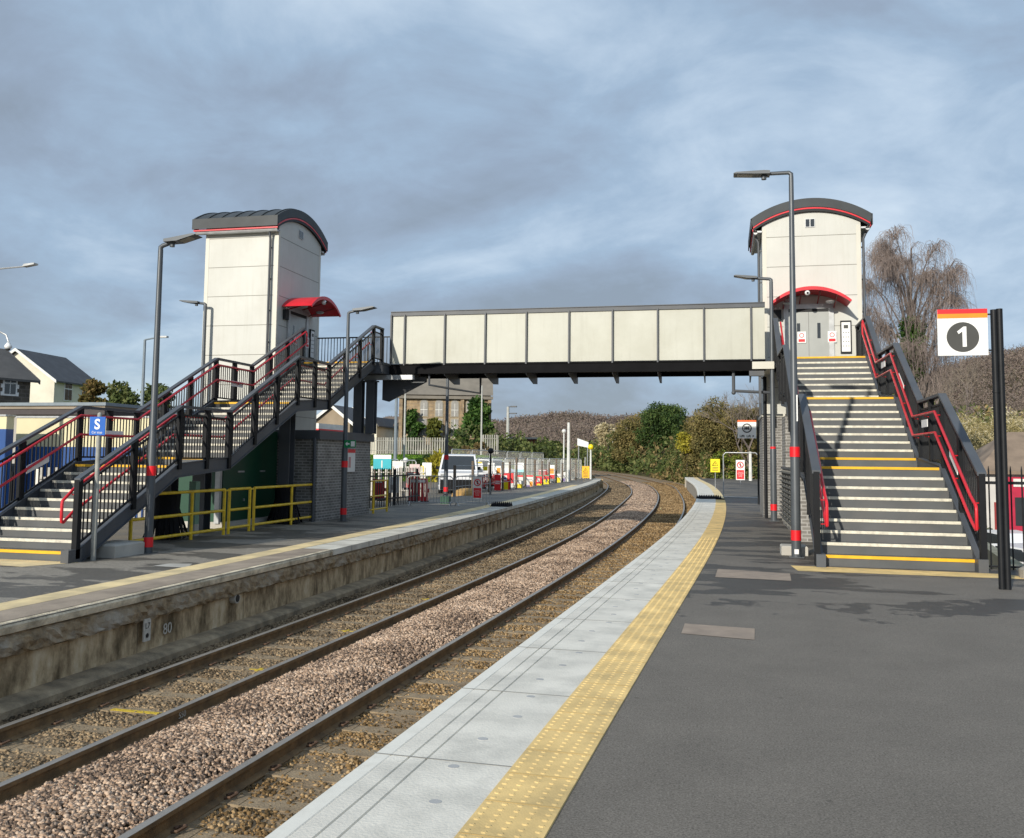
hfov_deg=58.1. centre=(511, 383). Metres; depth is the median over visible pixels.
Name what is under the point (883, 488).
footbridge stairs
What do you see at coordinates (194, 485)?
steel column
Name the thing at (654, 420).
evergreen tree
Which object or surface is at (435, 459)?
autumn tree
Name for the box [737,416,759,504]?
platform sign
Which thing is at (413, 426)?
ivy bush
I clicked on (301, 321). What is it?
lift door
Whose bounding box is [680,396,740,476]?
hazel thicket
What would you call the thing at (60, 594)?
tactile paving
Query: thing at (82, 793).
ballast stones
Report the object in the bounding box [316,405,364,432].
gabled house
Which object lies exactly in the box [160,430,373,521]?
plant room
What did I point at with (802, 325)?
lift door
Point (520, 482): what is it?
poster board
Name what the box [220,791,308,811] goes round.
sleeper
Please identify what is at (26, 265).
lamp post
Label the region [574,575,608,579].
sleeper
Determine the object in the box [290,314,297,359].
lift door
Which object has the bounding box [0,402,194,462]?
building
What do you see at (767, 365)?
bridge landing
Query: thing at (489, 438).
palisade fence
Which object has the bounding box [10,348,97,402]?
cream house
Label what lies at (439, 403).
window
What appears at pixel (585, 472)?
warning sign
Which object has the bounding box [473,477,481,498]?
warning sign
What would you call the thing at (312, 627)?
sleeper
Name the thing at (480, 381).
cable hanger
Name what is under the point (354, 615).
sleeper
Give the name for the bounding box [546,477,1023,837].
platform surface
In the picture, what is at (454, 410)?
window
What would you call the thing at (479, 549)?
ballast stones
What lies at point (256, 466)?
equipment kiosk
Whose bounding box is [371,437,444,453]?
palisade fence
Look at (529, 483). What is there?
poster board
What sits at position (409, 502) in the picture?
crowd barrier
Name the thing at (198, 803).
rail
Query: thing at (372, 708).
sleeper
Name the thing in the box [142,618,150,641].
distance plate
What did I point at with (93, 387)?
autumn tree
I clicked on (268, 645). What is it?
sleeper
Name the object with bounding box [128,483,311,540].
safety railing
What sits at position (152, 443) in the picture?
lamp post
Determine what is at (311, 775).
sleeper
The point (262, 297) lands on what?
lift tower
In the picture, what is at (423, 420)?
window
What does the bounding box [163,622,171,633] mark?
painted number
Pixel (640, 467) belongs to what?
scrub
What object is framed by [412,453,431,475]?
hedge
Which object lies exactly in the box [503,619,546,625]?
sleeper
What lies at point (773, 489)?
lamp post
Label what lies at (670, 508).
ballast stones
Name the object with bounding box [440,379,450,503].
lamp post
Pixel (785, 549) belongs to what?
concrete block
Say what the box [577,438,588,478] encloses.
name board
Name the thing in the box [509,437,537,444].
rail bridge
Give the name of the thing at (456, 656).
sleeper
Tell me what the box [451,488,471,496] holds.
sand heap
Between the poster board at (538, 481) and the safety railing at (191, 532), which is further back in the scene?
the poster board at (538, 481)
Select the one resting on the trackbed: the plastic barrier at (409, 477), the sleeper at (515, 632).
the sleeper at (515, 632)
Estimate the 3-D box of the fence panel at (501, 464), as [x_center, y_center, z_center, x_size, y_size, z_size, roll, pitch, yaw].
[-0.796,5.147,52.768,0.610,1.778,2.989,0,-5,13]
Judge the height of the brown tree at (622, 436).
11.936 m
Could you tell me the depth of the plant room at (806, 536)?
18.76 m
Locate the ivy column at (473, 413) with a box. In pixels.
[460,395,494,445]
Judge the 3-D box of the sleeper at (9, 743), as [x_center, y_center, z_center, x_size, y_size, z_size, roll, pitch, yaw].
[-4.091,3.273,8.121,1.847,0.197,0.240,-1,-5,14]
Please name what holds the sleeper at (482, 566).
on the trackbed
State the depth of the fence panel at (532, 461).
77.71 m
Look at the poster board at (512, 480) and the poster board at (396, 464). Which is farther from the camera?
the poster board at (512, 480)
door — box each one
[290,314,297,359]
[297,316,305,360]
[788,312,808,356]
[809,311,828,356]
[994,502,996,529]
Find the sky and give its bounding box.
[0,0,1023,420]
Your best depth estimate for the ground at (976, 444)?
95.00 m
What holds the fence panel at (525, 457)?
on the car park
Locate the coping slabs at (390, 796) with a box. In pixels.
[285,477,715,837]
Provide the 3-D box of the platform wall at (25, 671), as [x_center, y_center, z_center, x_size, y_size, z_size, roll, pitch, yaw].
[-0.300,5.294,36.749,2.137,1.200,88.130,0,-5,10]
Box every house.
[0,348,40,402]
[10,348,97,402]
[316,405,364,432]
[370,417,398,453]
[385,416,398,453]
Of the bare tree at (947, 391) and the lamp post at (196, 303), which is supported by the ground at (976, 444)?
the bare tree at (947, 391)
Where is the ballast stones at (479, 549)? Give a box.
[0,488,605,725]
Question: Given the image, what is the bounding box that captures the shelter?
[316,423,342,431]
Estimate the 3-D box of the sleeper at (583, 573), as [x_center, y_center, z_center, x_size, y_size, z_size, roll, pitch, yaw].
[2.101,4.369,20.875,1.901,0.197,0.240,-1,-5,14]
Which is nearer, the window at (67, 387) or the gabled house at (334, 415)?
the gabled house at (334, 415)
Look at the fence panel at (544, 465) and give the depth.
66.41 m
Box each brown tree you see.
[604,430,628,472]
[607,410,648,471]
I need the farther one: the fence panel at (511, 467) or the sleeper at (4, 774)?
the fence panel at (511, 467)
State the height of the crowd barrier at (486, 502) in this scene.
1.078 m
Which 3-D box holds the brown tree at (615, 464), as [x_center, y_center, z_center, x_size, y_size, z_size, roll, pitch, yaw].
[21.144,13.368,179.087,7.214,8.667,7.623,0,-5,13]
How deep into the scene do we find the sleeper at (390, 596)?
17.06 m
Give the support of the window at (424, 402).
in the chapel
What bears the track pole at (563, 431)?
on the platform surface at (16, 582)
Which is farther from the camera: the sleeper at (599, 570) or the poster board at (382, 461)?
the poster board at (382, 461)
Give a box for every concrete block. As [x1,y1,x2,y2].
[89,540,144,557]
[780,544,807,555]
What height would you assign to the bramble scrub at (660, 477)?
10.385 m
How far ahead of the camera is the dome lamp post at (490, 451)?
43.09 m
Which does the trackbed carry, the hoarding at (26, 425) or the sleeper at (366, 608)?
the sleeper at (366, 608)
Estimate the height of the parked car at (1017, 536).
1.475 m
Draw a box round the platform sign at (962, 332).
[937,308,1011,589]
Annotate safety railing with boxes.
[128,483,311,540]
[370,479,387,513]
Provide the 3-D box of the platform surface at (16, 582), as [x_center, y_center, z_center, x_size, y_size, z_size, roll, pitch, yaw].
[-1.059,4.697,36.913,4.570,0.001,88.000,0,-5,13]
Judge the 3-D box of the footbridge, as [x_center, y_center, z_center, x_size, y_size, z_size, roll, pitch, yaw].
[1.838,-1.083,27.437,10.942,2.140,1.750,0,-5,13]
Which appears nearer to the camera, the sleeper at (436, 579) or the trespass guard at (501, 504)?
the sleeper at (436, 579)
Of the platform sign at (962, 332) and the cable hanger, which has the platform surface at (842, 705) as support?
the platform sign at (962, 332)
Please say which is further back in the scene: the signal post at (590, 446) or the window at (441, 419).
the window at (441, 419)
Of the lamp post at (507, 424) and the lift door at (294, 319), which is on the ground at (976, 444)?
the lamp post at (507, 424)
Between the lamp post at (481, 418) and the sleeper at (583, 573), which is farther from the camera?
the lamp post at (481, 418)
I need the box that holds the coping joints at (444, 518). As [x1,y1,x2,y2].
[306,481,597,549]
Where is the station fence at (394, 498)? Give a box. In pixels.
[369,468,419,507]
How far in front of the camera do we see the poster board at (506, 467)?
50.84 m
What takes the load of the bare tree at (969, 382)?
on the ground at (976, 444)
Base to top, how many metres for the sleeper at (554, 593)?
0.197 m
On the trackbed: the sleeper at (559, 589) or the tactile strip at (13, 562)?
the sleeper at (559, 589)
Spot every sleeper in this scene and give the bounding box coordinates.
[0,739,119,756]
[0,772,64,781]
[47,719,165,734]
[95,702,206,714]
[136,687,240,699]
[166,824,261,837]
[173,673,271,684]
[204,662,299,671]
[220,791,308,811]
[233,651,323,660]
[260,641,345,650]
[264,764,345,782]
[283,633,365,640]
[303,625,382,632]
[303,741,378,757]
[325,618,399,624]
[336,721,405,734]
[341,611,413,617]
[357,605,428,611]
[365,704,429,716]
[374,600,439,605]
[387,594,452,599]
[389,688,450,700]
[399,590,462,595]
[410,585,471,590]
[411,675,468,684]
[422,581,481,585]
[430,663,484,673]
[432,577,490,581]
[439,573,498,577]
[448,570,505,573]
[448,653,499,662]
[456,567,512,571]
[463,564,518,567]
[464,643,513,651]
[470,561,524,564]
[478,634,525,642]
[483,555,535,558]
[491,627,535,634]
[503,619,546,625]
[514,613,556,619]
[524,607,564,612]
[533,601,572,606]
[541,596,579,601]
[550,591,585,596]
[556,587,592,591]
[563,582,597,587]
[569,578,603,582]
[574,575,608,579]
[580,571,610,575]
[585,568,617,571]
[589,565,621,568]
[593,562,625,566]
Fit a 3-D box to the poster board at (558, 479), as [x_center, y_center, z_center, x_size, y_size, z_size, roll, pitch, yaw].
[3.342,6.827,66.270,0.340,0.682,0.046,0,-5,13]
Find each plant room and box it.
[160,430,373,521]
[781,416,811,541]
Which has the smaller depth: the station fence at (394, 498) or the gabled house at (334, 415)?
the station fence at (394, 498)
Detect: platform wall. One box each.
[0,479,602,697]
[685,479,1011,569]
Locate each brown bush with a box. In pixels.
[461,441,488,454]
[493,442,510,456]
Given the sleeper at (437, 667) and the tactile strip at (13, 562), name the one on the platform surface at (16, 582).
the tactile strip at (13, 562)
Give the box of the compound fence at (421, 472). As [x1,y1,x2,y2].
[371,466,425,496]
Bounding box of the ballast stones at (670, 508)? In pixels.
[177,482,695,837]
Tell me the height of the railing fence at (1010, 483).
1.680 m
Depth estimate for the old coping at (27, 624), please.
11.45 m
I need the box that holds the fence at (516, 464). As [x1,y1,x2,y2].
[453,458,576,496]
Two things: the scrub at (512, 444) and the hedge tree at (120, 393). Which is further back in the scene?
the scrub at (512, 444)
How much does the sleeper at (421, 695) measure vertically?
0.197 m
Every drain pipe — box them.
[229,594,239,602]
[731,371,769,394]
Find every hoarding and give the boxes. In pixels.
[0,414,15,511]
[13,416,148,517]
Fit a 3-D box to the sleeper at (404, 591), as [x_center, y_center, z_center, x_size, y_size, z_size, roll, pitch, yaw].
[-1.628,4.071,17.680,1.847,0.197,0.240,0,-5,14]
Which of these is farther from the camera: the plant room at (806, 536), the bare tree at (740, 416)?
the bare tree at (740, 416)
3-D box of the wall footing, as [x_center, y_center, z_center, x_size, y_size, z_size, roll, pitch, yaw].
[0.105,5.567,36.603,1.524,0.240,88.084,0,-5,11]
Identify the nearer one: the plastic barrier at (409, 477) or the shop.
the plastic barrier at (409, 477)
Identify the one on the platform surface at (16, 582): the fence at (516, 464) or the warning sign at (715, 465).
the fence at (516, 464)
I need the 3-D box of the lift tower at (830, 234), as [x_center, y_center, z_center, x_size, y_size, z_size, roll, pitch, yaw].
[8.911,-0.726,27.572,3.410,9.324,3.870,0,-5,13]
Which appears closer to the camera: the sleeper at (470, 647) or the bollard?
the sleeper at (470, 647)
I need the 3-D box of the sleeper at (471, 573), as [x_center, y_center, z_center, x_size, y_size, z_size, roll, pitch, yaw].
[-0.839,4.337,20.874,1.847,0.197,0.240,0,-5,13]
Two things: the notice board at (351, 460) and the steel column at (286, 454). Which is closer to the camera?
the steel column at (286, 454)
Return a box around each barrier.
[369,479,385,500]
[388,477,398,502]
[404,472,420,489]
[406,475,453,505]
[407,478,428,501]
[454,476,490,505]
[478,474,485,488]
[486,474,493,486]
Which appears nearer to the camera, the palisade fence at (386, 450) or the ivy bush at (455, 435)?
the palisade fence at (386, 450)
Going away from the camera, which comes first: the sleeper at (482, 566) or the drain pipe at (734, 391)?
the sleeper at (482, 566)
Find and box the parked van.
[436,454,480,492]
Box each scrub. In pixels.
[448,420,572,475]
[570,400,1023,476]
[649,445,759,483]
[651,456,992,529]
[665,393,894,483]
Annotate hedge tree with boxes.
[106,379,140,404]
[140,383,175,407]
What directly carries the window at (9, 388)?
in the stone house at (17, 377)
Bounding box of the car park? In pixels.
[107,479,579,540]
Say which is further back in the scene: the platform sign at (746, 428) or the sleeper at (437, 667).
the platform sign at (746, 428)
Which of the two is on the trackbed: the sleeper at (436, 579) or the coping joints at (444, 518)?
the sleeper at (436, 579)
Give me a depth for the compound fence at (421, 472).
41.48 m
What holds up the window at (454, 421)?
in the chapel
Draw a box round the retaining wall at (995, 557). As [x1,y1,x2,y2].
[987,542,1023,569]
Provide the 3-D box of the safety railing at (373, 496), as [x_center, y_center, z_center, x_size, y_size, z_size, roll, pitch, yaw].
[-4.083,3.473,28.393,0.072,1.004,1.400,0,-5,13]
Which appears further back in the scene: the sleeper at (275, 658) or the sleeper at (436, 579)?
the sleeper at (436, 579)
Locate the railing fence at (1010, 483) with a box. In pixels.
[986,466,1023,569]
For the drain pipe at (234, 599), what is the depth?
13.65 m
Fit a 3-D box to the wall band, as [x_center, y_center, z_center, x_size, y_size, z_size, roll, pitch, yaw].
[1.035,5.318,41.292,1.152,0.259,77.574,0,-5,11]
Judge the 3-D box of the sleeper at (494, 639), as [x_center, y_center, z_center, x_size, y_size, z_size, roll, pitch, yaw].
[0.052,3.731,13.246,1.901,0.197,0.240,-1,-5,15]
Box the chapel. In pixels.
[398,378,492,454]
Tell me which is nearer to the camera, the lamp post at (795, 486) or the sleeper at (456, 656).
the sleeper at (456, 656)
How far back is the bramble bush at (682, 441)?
89.94 m
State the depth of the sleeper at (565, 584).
19.03 m
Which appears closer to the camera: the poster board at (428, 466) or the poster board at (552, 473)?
the poster board at (428, 466)
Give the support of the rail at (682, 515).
on the trackbed
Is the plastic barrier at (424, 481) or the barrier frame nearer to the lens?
the plastic barrier at (424, 481)
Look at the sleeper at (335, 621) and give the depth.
14.54 m
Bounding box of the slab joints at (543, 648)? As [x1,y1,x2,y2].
[374,500,715,766]
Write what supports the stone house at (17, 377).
on the ground at (976, 444)
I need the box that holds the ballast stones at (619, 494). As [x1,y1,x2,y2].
[0,481,630,777]
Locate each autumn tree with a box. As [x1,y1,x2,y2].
[78,377,108,401]
[424,447,443,481]
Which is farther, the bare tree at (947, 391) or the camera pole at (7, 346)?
the bare tree at (947, 391)
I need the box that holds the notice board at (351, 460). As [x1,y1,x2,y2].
[347,449,355,471]
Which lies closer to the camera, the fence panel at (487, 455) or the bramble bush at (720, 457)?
the fence panel at (487, 455)
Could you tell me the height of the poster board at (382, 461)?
1.845 m
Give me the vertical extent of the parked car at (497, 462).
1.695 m
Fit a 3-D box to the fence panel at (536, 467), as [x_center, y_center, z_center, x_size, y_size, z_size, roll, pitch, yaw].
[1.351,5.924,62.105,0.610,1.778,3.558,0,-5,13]
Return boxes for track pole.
[562,429,565,470]
[567,422,569,481]
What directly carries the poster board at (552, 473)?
on the car park
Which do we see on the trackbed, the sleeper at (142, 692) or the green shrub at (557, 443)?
the sleeper at (142, 692)
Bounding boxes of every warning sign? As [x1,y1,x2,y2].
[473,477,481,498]
[582,466,588,479]
[710,459,719,489]
[736,460,744,483]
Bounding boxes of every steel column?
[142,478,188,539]
[187,481,199,535]
[192,473,211,530]
[266,413,301,523]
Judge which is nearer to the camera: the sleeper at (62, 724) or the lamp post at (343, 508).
the sleeper at (62, 724)
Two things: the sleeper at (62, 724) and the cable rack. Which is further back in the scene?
the cable rack
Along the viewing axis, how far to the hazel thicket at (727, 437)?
84.77 m
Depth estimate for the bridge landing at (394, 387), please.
27.73 m
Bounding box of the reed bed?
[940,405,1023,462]
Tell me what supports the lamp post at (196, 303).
on the platform surface at (16, 582)
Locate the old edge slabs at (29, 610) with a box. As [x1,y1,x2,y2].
[0,548,325,621]
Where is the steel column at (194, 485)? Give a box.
[187,481,199,535]
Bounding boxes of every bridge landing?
[289,336,426,433]
[749,361,773,402]
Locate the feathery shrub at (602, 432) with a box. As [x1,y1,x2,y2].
[593,421,615,452]
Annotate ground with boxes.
[54,368,1023,644]
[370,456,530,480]
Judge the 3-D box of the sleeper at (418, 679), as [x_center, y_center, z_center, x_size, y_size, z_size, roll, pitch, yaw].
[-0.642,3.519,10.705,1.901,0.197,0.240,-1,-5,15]
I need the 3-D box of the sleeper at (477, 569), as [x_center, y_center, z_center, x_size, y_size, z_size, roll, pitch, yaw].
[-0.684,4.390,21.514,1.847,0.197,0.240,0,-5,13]
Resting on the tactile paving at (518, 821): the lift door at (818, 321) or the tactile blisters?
the tactile blisters
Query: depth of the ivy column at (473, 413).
105.20 m
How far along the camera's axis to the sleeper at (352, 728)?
8.86 m
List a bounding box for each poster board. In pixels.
[373,455,391,478]
[392,461,402,474]
[410,464,419,477]
[422,463,431,490]
[494,474,500,489]
[496,466,500,474]
[504,473,509,489]
[505,463,508,472]
[511,473,513,488]
[517,475,522,487]
[518,463,523,482]
[526,475,532,486]
[536,475,541,484]
[543,475,548,483]
[550,465,554,478]
[557,474,560,482]
[563,472,565,481]
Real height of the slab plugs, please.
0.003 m
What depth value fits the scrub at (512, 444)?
94.57 m
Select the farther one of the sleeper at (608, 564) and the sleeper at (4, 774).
the sleeper at (608, 564)
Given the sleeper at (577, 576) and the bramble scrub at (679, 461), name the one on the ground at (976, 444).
the bramble scrub at (679, 461)
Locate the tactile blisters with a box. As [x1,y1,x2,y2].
[459,537,717,837]
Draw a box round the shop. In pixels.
[965,432,1023,530]
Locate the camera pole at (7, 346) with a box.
[0,331,11,350]
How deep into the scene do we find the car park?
24.02 m
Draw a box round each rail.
[0,470,631,803]
[0,472,608,741]
[117,470,658,837]
[572,469,684,523]
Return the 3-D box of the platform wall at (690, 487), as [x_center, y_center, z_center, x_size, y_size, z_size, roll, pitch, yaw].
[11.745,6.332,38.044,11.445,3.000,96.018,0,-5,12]
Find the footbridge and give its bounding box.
[389,302,765,384]
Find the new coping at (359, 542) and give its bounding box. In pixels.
[307,479,600,555]
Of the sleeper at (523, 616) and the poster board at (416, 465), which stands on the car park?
the poster board at (416, 465)
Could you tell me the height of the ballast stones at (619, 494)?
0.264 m
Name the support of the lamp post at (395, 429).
on the car park
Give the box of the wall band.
[0,481,600,658]
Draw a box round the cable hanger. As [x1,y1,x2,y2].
[428,374,481,393]
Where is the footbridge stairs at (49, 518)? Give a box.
[0,325,383,563]
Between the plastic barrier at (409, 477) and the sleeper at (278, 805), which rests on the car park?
the plastic barrier at (409, 477)
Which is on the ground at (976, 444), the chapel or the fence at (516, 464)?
the chapel
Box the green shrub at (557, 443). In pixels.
[541,439,571,456]
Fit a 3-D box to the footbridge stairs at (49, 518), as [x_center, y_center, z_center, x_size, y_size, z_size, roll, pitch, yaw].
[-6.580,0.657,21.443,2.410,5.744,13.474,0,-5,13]
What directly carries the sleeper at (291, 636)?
on the trackbed
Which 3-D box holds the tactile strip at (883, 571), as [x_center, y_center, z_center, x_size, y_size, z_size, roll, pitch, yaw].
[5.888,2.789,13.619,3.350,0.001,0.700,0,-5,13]
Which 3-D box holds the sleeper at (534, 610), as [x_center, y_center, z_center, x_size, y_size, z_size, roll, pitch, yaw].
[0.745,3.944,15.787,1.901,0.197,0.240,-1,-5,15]
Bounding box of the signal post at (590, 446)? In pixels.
[588,444,592,478]
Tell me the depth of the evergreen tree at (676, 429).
123.03 m
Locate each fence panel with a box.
[472,450,489,462]
[477,458,493,491]
[492,451,506,462]
[492,458,503,487]
[504,458,514,486]
[507,451,519,461]
[520,452,531,474]
[527,458,536,483]
[532,452,543,474]
[538,458,551,482]
[549,458,561,482]
[561,459,573,479]
[571,459,581,479]
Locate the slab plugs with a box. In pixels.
[429,508,706,803]
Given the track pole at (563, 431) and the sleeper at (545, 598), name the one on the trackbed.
the sleeper at (545, 598)
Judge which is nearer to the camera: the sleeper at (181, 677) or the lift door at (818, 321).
the sleeper at (181, 677)
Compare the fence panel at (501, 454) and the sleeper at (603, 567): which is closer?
the sleeper at (603, 567)
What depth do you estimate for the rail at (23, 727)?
11.48 m
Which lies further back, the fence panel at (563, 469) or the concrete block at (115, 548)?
the fence panel at (563, 469)
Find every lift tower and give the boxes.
[192,208,340,429]
[748,198,872,517]
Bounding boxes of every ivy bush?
[402,408,425,454]
[421,417,442,454]
[452,429,469,453]
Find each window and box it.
[0,380,18,395]
[63,383,72,401]
[418,418,426,438]
[419,399,427,416]
[435,399,443,416]
[438,418,442,437]
[450,399,458,417]
[450,418,458,438]
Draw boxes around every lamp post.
[0,263,37,269]
[140,336,168,405]
[144,233,202,553]
[179,300,206,405]
[339,306,376,521]
[393,398,397,476]
[403,393,405,465]
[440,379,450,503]
[480,385,482,454]
[488,448,493,494]
[506,406,516,437]
[733,170,803,557]
[734,275,777,520]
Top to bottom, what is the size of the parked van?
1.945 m
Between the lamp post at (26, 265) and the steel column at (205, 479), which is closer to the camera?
the steel column at (205, 479)
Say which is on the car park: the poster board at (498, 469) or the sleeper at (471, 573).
the poster board at (498, 469)
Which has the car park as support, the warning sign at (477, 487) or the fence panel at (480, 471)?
the fence panel at (480, 471)
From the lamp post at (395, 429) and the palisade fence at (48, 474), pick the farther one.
the lamp post at (395, 429)
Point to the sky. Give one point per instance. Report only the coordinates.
(444, 154)
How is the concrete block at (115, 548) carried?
on the platform surface at (16, 582)
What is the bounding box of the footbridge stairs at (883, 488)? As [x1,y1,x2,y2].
[773,316,988,572]
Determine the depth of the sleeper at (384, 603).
16.45 m
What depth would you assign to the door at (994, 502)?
52.68 m
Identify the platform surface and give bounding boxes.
[0,479,598,625]
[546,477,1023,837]
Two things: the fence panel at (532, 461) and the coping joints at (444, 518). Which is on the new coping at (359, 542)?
the coping joints at (444, 518)
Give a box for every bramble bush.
[675,432,693,469]
[704,449,745,478]
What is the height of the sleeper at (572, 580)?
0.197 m
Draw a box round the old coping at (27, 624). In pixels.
[0,549,332,635]
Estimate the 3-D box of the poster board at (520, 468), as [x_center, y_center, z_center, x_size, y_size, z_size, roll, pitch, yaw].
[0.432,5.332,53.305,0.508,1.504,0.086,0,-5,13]
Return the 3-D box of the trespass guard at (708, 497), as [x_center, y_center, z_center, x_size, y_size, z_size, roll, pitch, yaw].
[8.318,4.764,38.842,1.042,0.160,0.781,1,-5,-5]
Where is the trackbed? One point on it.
(320, 766)
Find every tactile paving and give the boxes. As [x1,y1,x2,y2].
[0,485,576,610]
[454,500,725,837]
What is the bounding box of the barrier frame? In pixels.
[723,452,757,497]
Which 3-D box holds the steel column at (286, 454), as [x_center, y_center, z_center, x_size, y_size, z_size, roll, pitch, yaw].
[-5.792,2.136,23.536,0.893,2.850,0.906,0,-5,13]
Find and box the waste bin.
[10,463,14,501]
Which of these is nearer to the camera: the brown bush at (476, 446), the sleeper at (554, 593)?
the sleeper at (554, 593)
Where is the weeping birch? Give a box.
[861,224,976,407]
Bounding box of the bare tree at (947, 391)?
[917,357,968,403]
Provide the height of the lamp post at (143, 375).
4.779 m
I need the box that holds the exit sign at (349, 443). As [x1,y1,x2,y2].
[344,440,355,447]
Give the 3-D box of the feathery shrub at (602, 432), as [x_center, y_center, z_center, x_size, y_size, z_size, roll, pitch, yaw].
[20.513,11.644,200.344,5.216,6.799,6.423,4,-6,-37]
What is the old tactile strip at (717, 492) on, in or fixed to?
on the coping slabs at (390, 796)
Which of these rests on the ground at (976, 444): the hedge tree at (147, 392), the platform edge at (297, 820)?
the hedge tree at (147, 392)
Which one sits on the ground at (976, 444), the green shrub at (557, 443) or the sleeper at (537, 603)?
the green shrub at (557, 443)
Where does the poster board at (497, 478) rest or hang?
on the platform surface at (16, 582)
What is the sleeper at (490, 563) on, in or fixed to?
on the trackbed
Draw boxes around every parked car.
[479,459,520,475]
[987,530,1022,543]
[992,543,1023,563]
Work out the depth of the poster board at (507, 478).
50.40 m
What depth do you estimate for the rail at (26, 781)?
9.56 m
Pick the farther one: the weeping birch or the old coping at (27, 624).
the weeping birch
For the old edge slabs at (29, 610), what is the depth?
11.87 m
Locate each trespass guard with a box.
[491,501,512,506]
[696,494,723,498]
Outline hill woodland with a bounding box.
[383,344,1023,449]
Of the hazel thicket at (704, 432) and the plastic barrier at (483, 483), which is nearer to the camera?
the plastic barrier at (483, 483)
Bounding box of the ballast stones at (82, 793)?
[0,481,657,837]
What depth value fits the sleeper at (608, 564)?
22.84 m
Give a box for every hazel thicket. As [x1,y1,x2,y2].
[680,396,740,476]
[717,404,759,459]
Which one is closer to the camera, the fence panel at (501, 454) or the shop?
the shop
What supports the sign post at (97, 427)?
on the platform surface at (16, 582)
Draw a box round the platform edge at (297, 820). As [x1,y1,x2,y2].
[265,477,698,837]
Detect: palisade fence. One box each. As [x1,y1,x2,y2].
[35,467,144,517]
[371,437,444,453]
[482,435,498,453]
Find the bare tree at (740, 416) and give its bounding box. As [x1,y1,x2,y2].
[689,384,758,472]
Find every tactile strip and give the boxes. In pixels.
[0,559,76,566]
[694,477,723,497]
[791,565,1023,578]
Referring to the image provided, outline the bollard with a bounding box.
[749,453,751,480]
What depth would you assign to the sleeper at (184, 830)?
6.35 m
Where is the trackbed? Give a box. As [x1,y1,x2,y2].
[0,470,684,836]
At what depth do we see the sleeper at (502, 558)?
24.09 m
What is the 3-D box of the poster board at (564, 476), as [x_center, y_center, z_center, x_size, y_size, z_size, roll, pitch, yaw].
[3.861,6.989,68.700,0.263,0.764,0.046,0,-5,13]
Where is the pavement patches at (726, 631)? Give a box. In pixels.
[682,569,790,639]
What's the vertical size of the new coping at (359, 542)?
0.126 m
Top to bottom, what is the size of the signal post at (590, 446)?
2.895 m
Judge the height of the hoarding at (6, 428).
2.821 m
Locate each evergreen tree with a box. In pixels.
[632,401,688,452]
[670,414,688,442]
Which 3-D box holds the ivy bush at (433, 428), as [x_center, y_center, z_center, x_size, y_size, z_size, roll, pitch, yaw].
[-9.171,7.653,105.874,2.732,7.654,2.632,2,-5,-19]
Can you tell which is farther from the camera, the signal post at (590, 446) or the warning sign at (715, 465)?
the signal post at (590, 446)
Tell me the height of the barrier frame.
1.948 m
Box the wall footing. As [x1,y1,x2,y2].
[0,488,602,719]
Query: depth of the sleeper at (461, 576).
20.29 m
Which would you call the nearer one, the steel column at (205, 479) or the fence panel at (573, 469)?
the steel column at (205, 479)
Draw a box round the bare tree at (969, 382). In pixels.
[933,357,989,432]
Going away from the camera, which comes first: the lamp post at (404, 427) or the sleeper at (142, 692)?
the sleeper at (142, 692)
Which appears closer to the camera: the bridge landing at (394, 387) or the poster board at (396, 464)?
the bridge landing at (394, 387)
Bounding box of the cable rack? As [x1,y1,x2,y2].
[779,470,790,528]
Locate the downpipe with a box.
[763,377,767,517]
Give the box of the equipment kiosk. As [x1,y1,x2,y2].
[178,431,277,528]
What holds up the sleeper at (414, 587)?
on the trackbed
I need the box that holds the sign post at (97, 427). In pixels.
[89,412,105,560]
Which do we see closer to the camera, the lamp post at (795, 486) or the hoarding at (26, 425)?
the lamp post at (795, 486)
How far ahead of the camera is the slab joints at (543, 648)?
6.47 m
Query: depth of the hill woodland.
323.96 m
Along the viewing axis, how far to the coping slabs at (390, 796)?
5.52 m
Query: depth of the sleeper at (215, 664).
11.33 m
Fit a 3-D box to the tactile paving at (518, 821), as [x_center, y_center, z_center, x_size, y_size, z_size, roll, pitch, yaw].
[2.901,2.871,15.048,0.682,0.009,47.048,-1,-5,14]

